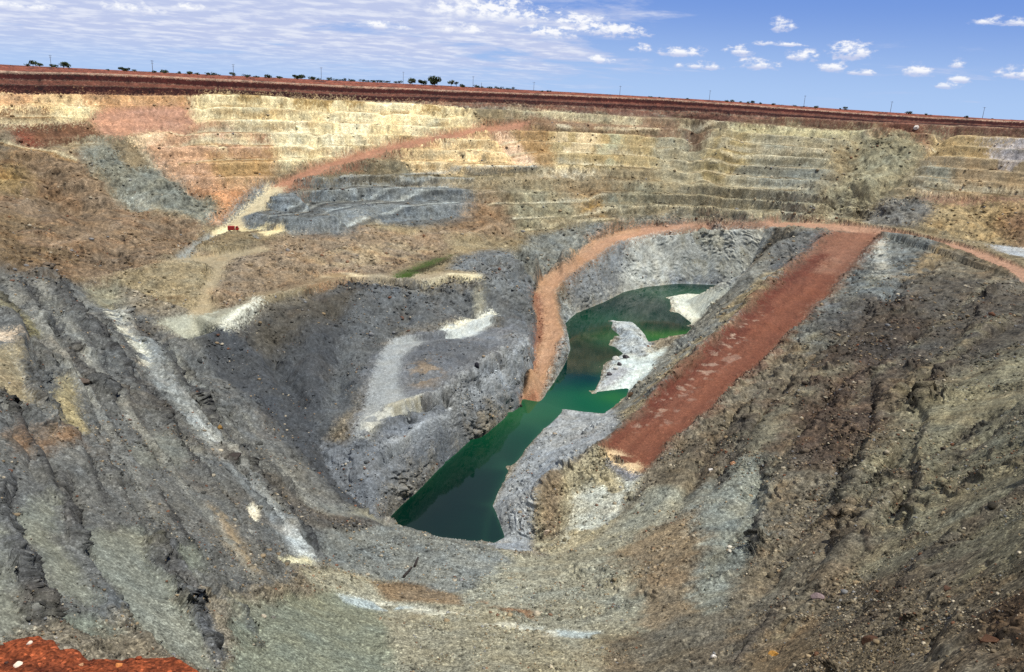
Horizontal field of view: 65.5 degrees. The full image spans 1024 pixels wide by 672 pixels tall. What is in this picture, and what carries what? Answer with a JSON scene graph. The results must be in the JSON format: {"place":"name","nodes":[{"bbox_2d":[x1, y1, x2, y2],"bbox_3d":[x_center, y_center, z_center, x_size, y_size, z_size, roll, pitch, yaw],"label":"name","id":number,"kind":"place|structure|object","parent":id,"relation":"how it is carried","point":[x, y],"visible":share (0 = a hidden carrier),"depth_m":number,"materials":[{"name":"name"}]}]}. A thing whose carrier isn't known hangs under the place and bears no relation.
{"place":"outdoors","nodes":[
{"label":"outdoors","id":0,"kind":"place"},
{"bbox_2d":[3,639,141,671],"bbox_3d":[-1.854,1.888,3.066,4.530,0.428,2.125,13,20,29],"label":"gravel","id":1,"kind":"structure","parent":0,"point":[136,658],"depth_m":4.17,"materials":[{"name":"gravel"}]},
{"bbox_2d":[0,636,197,671],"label":"ground","id":2,"kind":"structure","parent":0,"point":[39,651],"depth_m":4.20,"materials":[{"name":"red soil"}]},
{"bbox_2d":[13,661,22,667],"bbox_3d":[-2.556,1.704,4.124,0.038,0.027,0.045,14,20,32],"label":"stone","id":3,"kind":"object","parent":2,"relation":"on","point":[17,664],"visible":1,"depth_m":4.12,"materials":[{"name":"white stone"}]},
{"bbox_2d":[156,270,486,338],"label":"dirt track","id":4,"kind":"structure","parent":0,"point":[185,325],"depth_m":235.33,"materials":[{"name":"soil"}]},
{"bbox_2d":[170,119,532,317],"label":"dirt road","id":5,"kind":"structure","parent":0,"point":[217,262],"depth_m":374.54,"materials":[{"name":"soil"}]},
{"bbox_2d":[227,226,238,230],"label":"truck","id":6,"kind":"object","parent":5,"relation":"on","point":[230,228],"visible":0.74,"depth_m":332.73,"materials":[{"name":"metal"}]},
{"bbox_2d":[390,254,453,277],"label":"grass","id":7,"kind":"structure","parent":0,"point":[425,265],"depth_m":309.80,"materials":[{"name":"plant"}]},
{"bbox_2d":[0,64,1023,671],"bbox_3d":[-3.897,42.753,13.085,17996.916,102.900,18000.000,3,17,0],"label":"terrain","id":8,"kind":"structure","parent":0,"point":[320,628],"depth_m":204.60,"materials":[{"name":"grey stone"}]},
{"bbox_2d":[28,60,36,65],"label":"tree","id":9,"kind":"object","parent":8,"relation":"on","point":[32,62],"visible":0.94,"depth_m":771.70,"materials":[{"name":"green plant"}]},
{"bbox_2d":[58,61,70,68],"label":"tree","id":10,"kind":"object","parent":8,"relation":"on","point":[64,64],"visible":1,"depth_m":684.16,"materials":[{"name":"green plant"}]},
{"bbox_2d":[79,377,89,384],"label":"boulder","id":11,"kind":"object","parent":8,"relation":"on","point":[85,381],"visible":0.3,"depth_m":133.96,"materials":[{"name":"stone"}]},
{"bbox_2d":[118,67,129,71],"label":"tree","id":12,"kind":"object","parent":8,"relation":"on","point":[124,69],"visible":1,"depth_m":765.85,"materials":[{"name":"green plant"}]},
{"bbox_2d":[228,452,241,459],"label":"boulder","id":13,"kind":"object","parent":8,"relation":"on","point":[236,454],"visible":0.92,"depth_m":150.63,"materials":[{"name":"stone"}]},
{"bbox_2d":[292,74,305,79],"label":"tree","id":14,"kind":"object","parent":8,"relation":"on","point":[301,76],"visible":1,"depth_m":764.20,"materials":[{"name":"green plant"}]},
{"bbox_2d":[403,567,412,576],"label":"timber pole","id":15,"kind":"object","parent":8,"relation":"on","point":[407,571],"visible":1,"depth_m":131.59,"materials":[{"name":"grey wood"}]},
{"bbox_2d":[408,78,415,83],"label":"tree","id":16,"kind":"object","parent":8,"relation":"on","point":[412,80],"visible":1,"depth_m":795.37,"materials":[{"name":"green plant"}]},
{"bbox_2d":[418,80,426,84],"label":"tree","id":17,"kind":"object","parent":8,"relation":"on","point":[422,82],"visible":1,"depth_m":854.81,"materials":[{"name":"green plant"}]},
{"bbox_2d":[428,75,441,84],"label":"tree","id":18,"kind":"object","parent":8,"relation":"on","point":[433,80],"visible":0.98,"depth_m":808.94,"materials":[{"name":"green plant"}]},
{"bbox_2d":[13,65,944,116],"bbox_3d":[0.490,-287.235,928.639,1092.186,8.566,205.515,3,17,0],"label":"woods","id":19,"kind":"object","parent":8,"relation":"on","point":[380,81],"visible":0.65,"depth_m":978.47,"materials":[{"name":"green plant"}]},
{"bbox_2d":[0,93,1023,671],"bbox_3d":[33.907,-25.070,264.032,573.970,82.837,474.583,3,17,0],"label":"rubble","id":20,"kind":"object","parent":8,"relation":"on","point":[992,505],"visible":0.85,"depth_m":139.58,"materials":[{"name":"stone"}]},
{"bbox_2d":[944,585,950,590],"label":"boulder","id":21,"kind":"object","parent":20,"relation":"on","point":[946,588],"visible":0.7,"depth_m":71.28,"materials":[{"name":"stone"}]},
{"bbox_2d":[768,650,778,655],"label":"boulder","id":22,"kind":"object","parent":8,"relation":"on","point":[773,653],"visible":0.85,"depth_m":83.06,"materials":[{"name":"stone"}]},
{"bbox_2d":[810,592,824,599],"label":"boulder","id":23,"kind":"object","parent":8,"relation":"on","point":[815,595],"visible":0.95,"depth_m":94.50,"materials":[{"name":"stone"}]},
{"bbox_2d":[861,635,877,644],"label":"boulder","id":24,"kind":"object","parent":8,"relation":"on","point":[867,638],"visible":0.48,"depth_m":68.82,"materials":[{"name":"stone"}]},
{"bbox_2d":[979,634,999,643],"bbox_3d":[32.024,20.535,53.398,1.266,0.855,0.813,-3,19,22],"label":"boulder","id":25,"kind":"object","parent":8,"relation":"on","point":[986,638],"visible":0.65,"depth_m":53.16,"materials":[{"name":"stone"}]},
{"bbox_2d":[0,0,1023,119],"label":"sky","id":26,"kind":"structure","parent":0,"point":[959,58],"materials":[{"name":"blue"}]},
{"bbox_2d":[391,284,714,542],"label":"water","id":27,"kind":"structure","parent":0,"point":[454,496],"depth_m":235.69,"materials":[{"name":"green liquid"}]},
{"bbox_2d":[598,230,881,471],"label":"ramp","id":28,"kind":"structure","parent":0,"point":[695,387],"depth_m":247.92,"materials":[{"name":"soil"}]},
{"bbox_2d":[520,210,1023,400],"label":"haul road","id":29,"kind":"structure","parent":0,"point":[550,332],"depth_m":357.93,"materials":[{"name":"soil"}]}
]}

